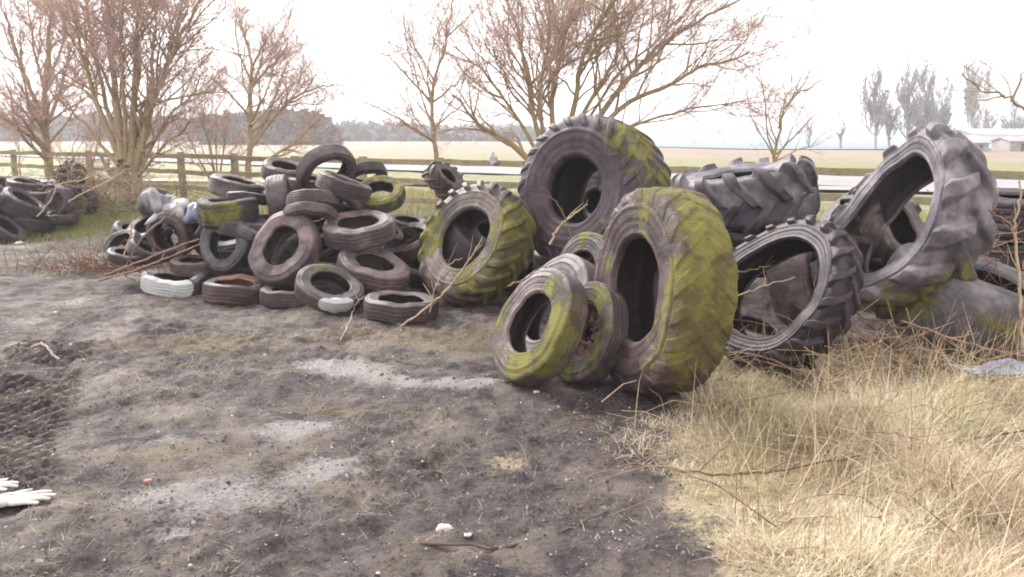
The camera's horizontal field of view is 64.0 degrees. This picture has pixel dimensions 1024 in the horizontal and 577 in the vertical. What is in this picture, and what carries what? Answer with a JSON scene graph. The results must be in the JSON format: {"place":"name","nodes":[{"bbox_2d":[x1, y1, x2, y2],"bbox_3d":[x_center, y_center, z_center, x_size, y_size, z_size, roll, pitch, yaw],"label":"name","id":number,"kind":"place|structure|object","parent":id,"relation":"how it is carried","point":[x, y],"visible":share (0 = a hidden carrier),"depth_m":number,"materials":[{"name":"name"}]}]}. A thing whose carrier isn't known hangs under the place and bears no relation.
{"place":"outdoors","nodes":[
{"label":"outdoors","id":0,"kind":"place"},
{"bbox_2d":[0,141,1023,576],"bbox_3d":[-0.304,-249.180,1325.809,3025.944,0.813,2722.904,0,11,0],"label":"ground","id":1,"kind":"structure","parent":0,"point":[22,293],"depth_m":4.32,"materials":[{"name":"soil"}]},
{"bbox_2d":[0,214,26,243],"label":"car tyre","id":2,"kind":"object","parent":1,"relation":"on","point":[10,229],"visible":0.8,"depth_m":12.43,"materials":[{"name":"rubber"}]},
{"bbox_2d":[0,488,56,507],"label":"work glove","id":3,"kind":"object","parent":1,"relation":"on","point":[24,497],"visible":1,"depth_m":3.60,"materials":[{"name":"fabric"}]},
{"bbox_2d":[11,217,54,231],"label":"car tyre","id":4,"kind":"object","parent":1,"relation":"on","point":[28,224],"visible":0.6,"depth_m":12.77,"materials":[{"name":"rubber"}]},
{"bbox_2d":[0,187,46,219],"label":"car tyre","id":5,"kind":"object","parent":4,"relation":"on","point":[11,204],"visible":0.77,"depth_m":12.74,"materials":[{"name":"rubber"}]},
{"bbox_2d":[26,183,63,202],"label":"car tyre","id":6,"kind":"object","parent":1,"relation":"on","point":[42,195],"visible":0.36,"depth_m":13.57,"materials":[{"name":"rubber"}]},
{"bbox_2d":[5,176,47,191],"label":"car tyre","id":7,"kind":"object","parent":6,"relation":"on","point":[15,183],"visible":0.56,"depth_m":13.83,"materials":[{"name":"rubber"}]},
{"bbox_2d":[0,0,110,180],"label":"bare tree","id":8,"kind":"object","parent":1,"relation":"on","point":[47,118],"visible":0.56,"depth_m":19.83,"materials":[{"name":"brown plant"}]},
{"bbox_2d":[40,210,77,225],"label":"car tyre","id":9,"kind":"object","parent":1,"relation":"on","point":[67,218],"visible":0.72,"depth_m":13.02,"materials":[{"name":"rubber"}]},
{"bbox_2d":[45,186,75,214],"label":"car tyre","id":10,"kind":"object","parent":9,"relation":"on","point":[69,205],"visible":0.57,"depth_m":13.30,"materials":[{"name":"grey rubber"}]},
{"bbox_2d":[0,88,128,197],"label":"bare tree","id":11,"kind":"object","parent":1,"relation":"on","point":[91,147],"visible":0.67,"depth_m":18.68,"materials":[{"name":"brown plant"}]},
{"bbox_2d":[52,160,86,187],"bbox_3d":[-7.692,-1.897,14.201,0.686,0.669,0.507,7,13,33],"label":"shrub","id":12,"kind":"object","parent":1,"relation":"on","point":[66,162],"visible":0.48,"depth_m":14.14,"materials":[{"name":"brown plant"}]},
{"bbox_2d":[13,139,181,201],"bbox_3d":[-7.193,-2.034,14.115,3.204,1.168,1.853,2,11,12],"label":"brush","id":13,"kind":"object","parent":1,"relation":"on","point":[102,180],"visible":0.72,"depth_m":14.03,"materials":[{"name":"plant"}]},
{"bbox_2d":[0,215,198,280],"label":"brush","id":14,"kind":"object","parent":1,"relation":"on","point":[88,265],"visible":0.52,"depth_m":9.58,"materials":[{"name":"plant"}]},
{"bbox_2d":[0,145,263,221],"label":"brush","id":15,"kind":"object","parent":1,"relation":"on","point":[91,203],"visible":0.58,"depth_m":13.33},
{"bbox_2d":[0,0,271,206],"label":"bare tree","id":16,"kind":"object","parent":1,"relation":"on","point":[136,135],"visible":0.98,"depth_m":15.03,"materials":[{"name":"brown plant"}]},
{"bbox_2d":[141,242,177,265],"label":"car tyre","id":17,"kind":"object","parent":1,"relation":"on","point":[167,253],"visible":0.34,"depth_m":8.78,"materials":[{"name":"rubber"}]},
{"bbox_2d":[103,228,141,255],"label":"car tyre","id":18,"kind":"object","parent":17,"relation":"on","point":[118,238],"visible":0.51,"depth_m":8.93,"materials":[{"name":"rubber"}]},
{"bbox_2d":[127,238,157,263],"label":"car tyre","id":19,"kind":"object","parent":17,"relation":"on","point":[142,252],"visible":0.69,"depth_m":8.64,"materials":[{"name":"grey rubber"}]},
{"bbox_2d":[106,246,142,266],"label":"car tyre","id":20,"kind":"object","parent":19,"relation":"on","point":[114,255],"visible":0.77,"depth_m":8.46,"materials":[{"name":"grey rubber"}]},
{"bbox_2d":[146,214,193,256],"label":"car tyre","id":21,"kind":"object","parent":17,"relation":"on","point":[185,232],"visible":0.7,"depth_m":8.83,"materials":[{"name":"brown rubber"}]},
{"bbox_2d":[144,195,189,224],"bbox_3d":[-3.777,-0.877,8.870,0.524,0.119,0.547,3,36,-1],"label":"sack","id":22,"kind":"object","parent":21,"relation":"on","point":[177,206],"visible":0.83,"depth_m":8.81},
{"bbox_2d":[141,187,169,212],"bbox_3d":[-3.877,-0.965,8.889,0.354,0.264,0.240,9,14,40],"label":"sack","id":23,"kind":"object","parent":22,"relation":"on","point":[154,199],"visible":1,"depth_m":8.79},
{"bbox_2d":[141,270,205,297],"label":"car tyre","id":24,"kind":"object","parent":1,"relation":"on","point":[161,283],"visible":0.91,"depth_m":8.10,"materials":[{"name":"white rubber"}]},
{"bbox_2d":[169,254,213,277],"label":"car tyre","id":25,"kind":"object","parent":24,"relation":"on","point":[183,266],"visible":0.75,"depth_m":8.55,"materials":[{"name":"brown rubber"}]},
{"bbox_2d":[0,194,427,276],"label":"green grass","id":26,"kind":"structure","parent":1,"relation":"on","point":[87,236],"depth_m":12.91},
{"bbox_2d":[154,38,275,195],"bbox_3d":[-7.139,-3.760,18.920,2.563,3.915,2.181,4,11,20],"label":"bare tree","id":27,"kind":"object","parent":1,"relation":"on","point":[226,131],"visible":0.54,"depth_m":18.99,"materials":[{"name":"brown plant"}]},
{"bbox_2d":[206,267,253,280],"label":"car tyre","id":28,"kind":"object","parent":1,"relation":"on","point":[247,271],"visible":0.14,"depth_m":8.69,"materials":[{"name":"grey rubber"}]},
{"bbox_2d":[199,228,252,272],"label":"car tyre","id":29,"kind":"object","parent":28,"relation":"on","point":[234,261],"visible":0.68,"depth_m":8.53,"materials":[{"name":"black rubber"}]},
{"bbox_2d":[196,196,259,228],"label":"car tyre","id":30,"kind":"object","parent":29,"relation":"on","point":[213,212],"visible":0.88,"depth_m":8.48,"materials":[{"name":"rubber"}]},
{"bbox_2d":[226,190,266,204],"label":"car tyre","id":31,"kind":"object","parent":30,"relation":"on","point":[235,195],"visible":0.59,"depth_m":8.85,"materials":[{"name":"rubber"}]},
{"bbox_2d":[208,173,264,195],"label":"car tyre","id":32,"kind":"object","parent":31,"relation":"on","point":[220,184],"visible":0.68,"depth_m":9.06,"materials":[{"name":"rubber"}]},
{"bbox_2d":[287,173,317,191],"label":"car tyre","id":33,"kind":"object","parent":31,"relation":"on","point":[294,184],"visible":0.2,"depth_m":9.26,"materials":[{"name":"grey rubber"}]},
{"bbox_2d":[260,157,297,179],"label":"car tyre","id":34,"kind":"object","parent":33,"relation":"on","point":[276,166],"visible":0.46,"depth_m":9.46,"materials":[{"name":"grey rubber"}]},
{"bbox_2d":[296,144,355,188],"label":"car tyre","id":35,"kind":"object","parent":33,"relation":"on","point":[311,160],"visible":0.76,"depth_m":8.98,"materials":[{"name":"grey rubber"}]},
{"bbox_2d":[235,219,259,241],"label":"car tyre","id":36,"kind":"object","parent":29,"relation":"on","point":[244,230],"visible":0.38,"depth_m":8.39,"materials":[{"name":"grey rubber"}]},
{"bbox_2d":[245,214,292,238],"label":"car tyre","id":37,"kind":"object","parent":36,"relation":"on","point":[256,226],"visible":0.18,"depth_m":8.49,"materials":[{"name":"rubber"}]},
{"bbox_2d":[264,174,290,217],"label":"car tyre","id":38,"kind":"object","parent":37,"relation":"on","point":[277,189],"visible":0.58,"depth_m":8.67,"materials":[{"name":"grey rubber"}]},
{"bbox_2d":[202,274,264,305],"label":"car tyre","id":39,"kind":"object","parent":1,"relation":"on","point":[238,290],"visible":0.91,"depth_m":7.85,"materials":[{"name":"brown rubber"}]},
{"bbox_2d":[193,106,343,144],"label":"woodland","id":40,"kind":"object","parent":1,"relation":"on","point":[279,136],"visible":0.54,"depth_m":120.41,"materials":[{"name":"plant"}]},
{"bbox_2d":[0,111,546,140],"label":"woodland","id":41,"kind":"object","parent":1,"relation":"on","point":[354,130],"visible":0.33,"depth_m":175.70,"materials":[{"name":"plant"}]},
{"bbox_2d":[181,0,373,178],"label":"bare tree","id":42,"kind":"object","parent":1,"relation":"on","point":[283,55],"visible":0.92,"depth_m":20.09,"materials":[{"name":"brown plant"}]},
{"bbox_2d":[259,285,305,308],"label":"car tyre","id":43,"kind":"object","parent":1,"relation":"on","point":[270,296],"visible":0.57,"depth_m":7.71,"materials":[{"name":"brown rubber"}]},
{"bbox_2d":[248,211,321,288],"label":"car tyre","id":44,"kind":"object","parent":43,"relation":"on","point":[273,232],"visible":0.94,"depth_m":8.06,"materials":[{"name":"rubber"}]},
{"bbox_2d":[283,201,338,233],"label":"car tyre","id":45,"kind":"object","parent":44,"relation":"on","point":[325,211],"visible":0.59,"depth_m":8.13,"materials":[{"name":"rubber"}]},
{"bbox_2d":[294,264,364,313],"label":"car tyre","id":46,"kind":"object","parent":1,"relation":"on","point":[308,294],"visible":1,"depth_m":7.34,"materials":[{"name":"grey rubber"}]},
{"bbox_2d":[336,247,409,293],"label":"car tyre","id":47,"kind":"object","parent":1,"relation":"on","point":[370,274],"visible":0.81,"depth_m":7.76,"materials":[{"name":"rubber"}]},
{"bbox_2d":[322,210,395,251],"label":"car tyre","id":48,"kind":"object","parent":47,"relation":"on","point":[353,231],"visible":1,"depth_m":8.03,"materials":[{"name":"rubber"}]},
{"bbox_2d":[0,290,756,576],"bbox_3d":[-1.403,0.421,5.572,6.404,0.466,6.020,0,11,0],"label":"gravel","id":49,"kind":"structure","parent":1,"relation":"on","point":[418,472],"depth_m":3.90,"materials":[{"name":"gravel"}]},
{"bbox_2d":[363,290,438,324],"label":"car tyre","id":50,"kind":"object","parent":1,"relation":"on","point":[393,307],"visible":0.94,"depth_m":6.99,"materials":[{"name":"brown rubber"}]},
{"bbox_2d":[383,248,426,288],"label":"car tyre","id":51,"kind":"object","parent":1,"relation":"on","point":[416,281],"visible":0.27,"depth_m":8.28,"materials":[{"name":"rubber"}]},
{"bbox_2d":[383,222,426,261],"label":"car tyre","id":52,"kind":"object","parent":51,"relation":"on","point":[405,251],"visible":0.39,"depth_m":8.64,"materials":[{"name":"brown rubber"}]},
{"bbox_2d":[370,221,403,245],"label":"car tyre","id":53,"kind":"object","parent":52,"relation":"on","point":[398,239],"visible":0.31,"depth_m":8.67,"materials":[{"name":"grey rubber"}]},
{"bbox_2d":[322,202,371,218],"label":"car tyre","id":54,"kind":"object","parent":53,"relation":"on","point":[345,204],"visible":0.08,"depth_m":8.72,"materials":[{"name":"rubber"}]},
{"bbox_2d":[286,189,343,220],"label":"car tyre","id":55,"kind":"object","parent":54,"relation":"on","point":[330,198],"visible":0.48,"depth_m":8.38,"materials":[{"name":"grey rubber"}]},
{"bbox_2d":[315,170,371,203],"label":"car tyre","id":56,"kind":"object","parent":55,"relation":"on","point":[340,185],"visible":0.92,"depth_m":8.49,"materials":[{"name":"rubber"}]},
{"bbox_2d":[361,175,405,212],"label":"car tyre","id":57,"kind":"object","parent":53,"relation":"on","point":[394,200],"visible":0.74,"depth_m":8.87,"materials":[{"name":"green rubber"}]},
{"bbox_2d":[353,161,387,181],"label":"car tyre","id":58,"kind":"object","parent":57,"relation":"on","point":[376,168],"visible":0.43,"depth_m":9.50,"materials":[{"name":"grey rubber"}]},
{"bbox_2d":[390,214,426,235],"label":"car tyre","id":59,"kind":"object","parent":52,"relation":"on","point":[399,219],"visible":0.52,"depth_m":9.20,"materials":[{"name":"grey rubber"}]},
{"bbox_2d":[336,0,494,205],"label":"bare tree","id":60,"kind":"object","parent":1,"relation":"on","point":[431,93],"visible":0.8,"depth_m":16.93,"materials":[{"name":"brown plant"}]},
{"bbox_2d":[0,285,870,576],"bbox_3d":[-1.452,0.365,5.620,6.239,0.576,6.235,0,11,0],"label":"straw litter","id":61,"kind":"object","parent":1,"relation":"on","point":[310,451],"visible":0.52,"depth_m":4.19,"materials":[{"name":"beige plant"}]},
{"bbox_2d":[418,180,535,306],"bbox_3d":[-0.338,-0.414,7.748,1.202,1.206,0.829,10,15,42],"label":"tractor tyre","id":62,"kind":"object","parent":1,"relation":"on","point":[495,267],"visible":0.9,"depth_m":7.48,"materials":[{"name":"rubber"}]},
{"bbox_2d":[442,212,534,291],"bbox_3d":[-0.240,-0.412,8.250,1.042,0.840,1.046,0,11,0],"label":"tractor tyre","id":63,"kind":"object","parent":1,"relation":"on","point":[462,230],"visible":0.26,"depth_m":7.87,"materials":[{"name":"rubber"}]},
{"bbox_2d":[422,161,465,201],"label":"tractor tyre","id":64,"kind":"object","parent":63,"relation":"on","point":[441,179],"visible":0.91,"depth_m":8.76,"materials":[{"name":"brown rubber"}]},
{"bbox_2d":[78,174,929,221],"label":"rough grass","id":65,"kind":"structure","parent":1,"relation":"on","point":[421,194],"depth_m":20.73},
{"bbox_2d":[0,150,1023,221],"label":"fence","id":66,"kind":"object","parent":1,"relation":"on","point":[234,158],"visible":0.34,"depth_m":14.89,"materials":[{"name":"brown wood"}]},
{"bbox_2d":[420,498,608,550],"bbox_3d":[0.055,0.935,3.268,0.847,0.149,0.133,-5,12,-24],"label":"branch","id":67,"kind":"object","parent":1,"relation":"on","point":[492,547],"visible":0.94,"depth_m":3.20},
{"bbox_2d":[492,267,587,387],"bbox_3d":[0.167,0.243,5.253,0.496,0.740,0.783,-5,12,-26],"label":"lorry tyre","id":68,"kind":"object","parent":1,"relation":"on","point":[547,358],"visible":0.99,"depth_m":5.08,"materials":[{"name":"grey rubber"}]},
{"bbox_2d":[526,253,595,350],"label":"lorry tyre","id":69,"kind":"object","parent":1,"relation":"on","point":[581,270],"visible":0.19,"depth_m":5.68,"materials":[{"name":"grey rubber"}]},
{"bbox_2d":[533,250,594,270],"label":"tractor tyre","id":70,"kind":"object","parent":1,"relation":"on","point":[539,260],"visible":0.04,"depth_m":7.75,"materials":[{"name":"rubber"}]},
{"bbox_2d":[517,113,670,264],"bbox_3d":[0.752,-0.900,7.701,1.418,1.463,0.866,10,14,41],"label":"tractor tyre","id":71,"kind":"object","parent":70,"relation":"on","point":[567,158],"visible":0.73,"depth_m":7.48,"materials":[{"name":"rubber"}]},
{"bbox_2d":[560,232,602,265],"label":"lorry tyre","id":72,"kind":"object","parent":1,"relation":"on","point":[585,245],"visible":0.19,"depth_m":6.10,"materials":[{"name":"grey rubber"}]},
{"bbox_2d":[584,170,601,216],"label":"tractor tyre","id":73,"kind":"object","parent":1,"relation":"on","point":[593,191],"visible":0.06,"depth_m":8.72,"materials":[{"name":"rubber"}]},
{"bbox_2d":[559,281,628,385],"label":"lorry tyre","id":74,"kind":"object","parent":1,"relation":"on","point":[595,363],"visible":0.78,"depth_m":5.04,"materials":[{"name":"grey rubber"}]},
{"bbox_2d":[405,0,831,160],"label":"bare tree","id":75,"kind":"object","parent":1,"relation":"on","point":[562,50],"visible":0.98,"depth_m":14.29,"materials":[{"name":"brown plant"}]},
{"bbox_2d":[594,187,738,395],"bbox_3d":[0.877,0.014,4.920,0.486,1.247,1.246,-3,11,-17],"label":"tractor tyre","id":76,"kind":"object","parent":1,"relation":"on","point":[676,241],"visible":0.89,"depth_m":4.52,"materials":[{"name":"green rubber"}]},
{"bbox_2d":[741,307,787,337],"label":"tractor tyre","id":77,"kind":"object","parent":1,"relation":"on","point":[748,315],"visible":0.17,"depth_m":6.24,"materials":[{"name":"rubber"}]},
{"bbox_2d":[539,121,1020,135],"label":"woodland","id":78,"kind":"object","parent":1,"relation":"on","point":[851,130],"visible":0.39,"depth_m":623.63,"materials":[{"name":"plant"}]},
{"bbox_2d":[548,323,1023,565],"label":"dead weeds","id":79,"kind":"object","parent":1,"relation":"on","point":[880,516],"visible":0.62,"depth_m":3.99,"materials":[{"name":"plant"}]},
{"bbox_2d":[707,10,874,161],"bbox_3d":[4.357,-2.608,13.309,2.320,3.691,2.320,-3,11,-15],"label":"bare tree","id":80,"kind":"object","parent":1,"relation":"on","point":[783,112],"visible":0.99,"depth_m":13.14,"materials":[{"name":"brown plant"}]},
{"bbox_2d":[766,252,815,325],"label":"tractor tyre","id":81,"kind":"object","parent":1,"relation":"on","point":[788,295],"visible":0.35,"depth_m":6.05,"materials":[{"name":"rubber"}]},
{"bbox_2d":[727,227,812,277],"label":"tractor tyre","id":82,"kind":"object","parent":81,"relation":"on","point":[737,237],"visible":0.06,"depth_m":6.39,"materials":[{"name":"rubber"}]},
{"bbox_2d":[670,154,820,235],"bbox_3d":[1.798,-0.727,6.354,1.120,0.620,1.100,0,11,0],"label":"tractor tyre","id":83,"kind":"object","parent":82,"relation":"on","point":[750,198],"visible":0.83,"depth_m":5.92,"materials":[{"name":"black rubber"}]},
{"bbox_2d":[724,215,863,375],"bbox_3d":[1.759,0.038,5.326,0.732,1.035,1.127,-7,13,-32],"label":"tractor tyre","id":84,"kind":"object","parent":1,"relation":"on","point":[835,303],"visible":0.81,"depth_m":4.99,"materials":[{"name":"rubber"}]},
{"bbox_2d":[628,410,1023,475],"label":"bramble stem","id":85,"kind":"object","parent":1,"relation":"on","point":[761,472],"visible":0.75,"depth_m":3.75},
{"bbox_2d":[858,61,889,149],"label":"poplar tree","id":86,"kind":"object","parent":1,"relation":"on","point":[874,108],"visible":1,"depth_m":83.55,"materials":[{"name":"plant"}]},
{"bbox_2d":[736,299,1023,393],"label":"brush","id":87,"kind":"object","parent":1,"relation":"on","point":[893,362],"visible":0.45,"depth_m":5.16,"materials":[{"name":"plant"}]},
{"bbox_2d":[901,312,1023,356],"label":"bramble stem","id":88,"kind":"object","parent":87,"relation":"on","point":[953,338],"visible":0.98,"depth_m":4.93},
{"bbox_2d":[892,51,927,140],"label":"poplar tree","id":89,"kind":"object","parent":1,"relation":"on","point":[904,98],"visible":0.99,"depth_m":86.05,"materials":[{"name":"plant"}]},
{"bbox_2d":[912,58,941,128],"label":"poplar tree","id":90,"kind":"object","parent":1,"relation":"on","point":[929,111],"visible":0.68,"depth_m":89.33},
{"bbox_2d":[852,189,1023,355],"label":"brush","id":91,"kind":"object","parent":1,"relation":"on","point":[988,280],"visible":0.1,"depth_m":6.05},
{"bbox_2d":[934,76,956,129],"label":"poplar tree","id":92,"kind":"object","parent":1,"relation":"on","point":[945,112],"visible":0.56,"depth_m":91.84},
{"bbox_2d":[869,4,1023,122],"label":"bare tree","id":93,"kind":"object","parent":1,"relation":"on","point":[1011,97],"visible":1,"depth_m":9.56,"materials":[{"name":"brown plant"}]},
{"bbox_2d":[885,243,1023,374],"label":"tractor tyre","id":94,"kind":"object","parent":1,"relation":"on","point":[984,302],"visible":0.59,"depth_m":5.25,"materials":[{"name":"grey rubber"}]},
{"bbox_2d":[840,186,924,272],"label":"tractor tyre","id":95,"kind":"object","parent":94,"relation":"on","point":[906,225],"visible":0.48,"depth_m":6.26,"materials":[{"name":"rubber"}]},
{"bbox_2d":[809,120,998,318],"bbox_3d":[2.678,-0.477,5.746,0.955,1.375,1.328,0,11,0],"label":"tractor tyre","id":96,"kind":"object","parent":94,"relation":"on","point":[956,238],"visible":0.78,"depth_m":5.30,"materials":[{"name":"black rubber"}]},
{"bbox_2d":[959,55,997,128],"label":"poplar tree","id":97,"kind":"object","parent":1,"relation":"on","point":[973,117],"visible":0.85,"depth_m":94.44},
{"bbox_2d":[949,358,1023,374],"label":"plastic sheet","id":98,"kind":"object","parent":1,"relation":"on","point":[1002,368],"visible":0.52,"depth_m":4.90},
{"bbox_2d":[956,129,1023,147],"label":"shed","id":99,"kind":"structure","parent":1,"relation":"on","point":[988,134],"depth_m":88.67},
{"bbox_2d":[969,306,1023,362],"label":"bramble stem","id":100,"kind":"object","parent":1,"relation":"on","point":[1003,344],"visible":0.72,"depth_m":5.00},
{"bbox_2d":[981,239,1023,271],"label":"lorry tyre","id":101,"kind":"object","parent":1,"relation":"on","point":[1003,248],"visible":0.12,"depth_m":6.74,"materials":[{"name":"rubber"}]},
{"bbox_2d":[991,187,1023,241],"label":"lorry tyre","id":102,"kind":"object","parent":101,"relation":"on","point":[1008,198],"visible":0.3,"depth_m":6.60,"materials":[{"name":"rubber"}]},
{"bbox_2d":[990,137,1023,150],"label":"shed","id":103,"kind":"structure","parent":1,"relation":"on","point":[1008,144],"depth_m":76.63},
{"bbox_2d":[997,93,1023,128],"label":"poplar tree","id":104,"kind":"object","parent":1,"relation":"on","point":[1016,124],"visible":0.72,"depth_m":104.64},
{"bbox_2d":[1007,180,1023,350],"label":"bramble stem","id":105,"kind":"object","parent":1,"relation":"on","point":[1017,264],"visible":0.98,"depth_m":5.07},
{"bbox_2d":[0,154,1023,188],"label":"road","id":106,"kind":"structure","parent":0,"point":[830,180],"depth_m":34.71,"materials":[{"name":"asphalt"}]},
{"bbox_2d":[0,0,1023,128],"label":"sky","id":107,"kind":"structure","parent":0,"point":[890,28],"materials":[{"name":"white"}]},
{"bbox_2d":[554,304,1023,576],"bbox_3d":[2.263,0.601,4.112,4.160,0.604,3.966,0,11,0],"label":"dry grass","id":108,"kind":"structure","parent":0,"point":[937,461],"depth_m":3.55,"materials":[{"name":"plant"}]},
{"bbox_2d":[649,136,990,148],"bbox_3d":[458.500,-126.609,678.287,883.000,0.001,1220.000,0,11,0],"label":"water","id":109,"kind":"structure","parent":0,"point":[848,142],"depth_m":143.91,"materials":[{"name":"grey liquid"}]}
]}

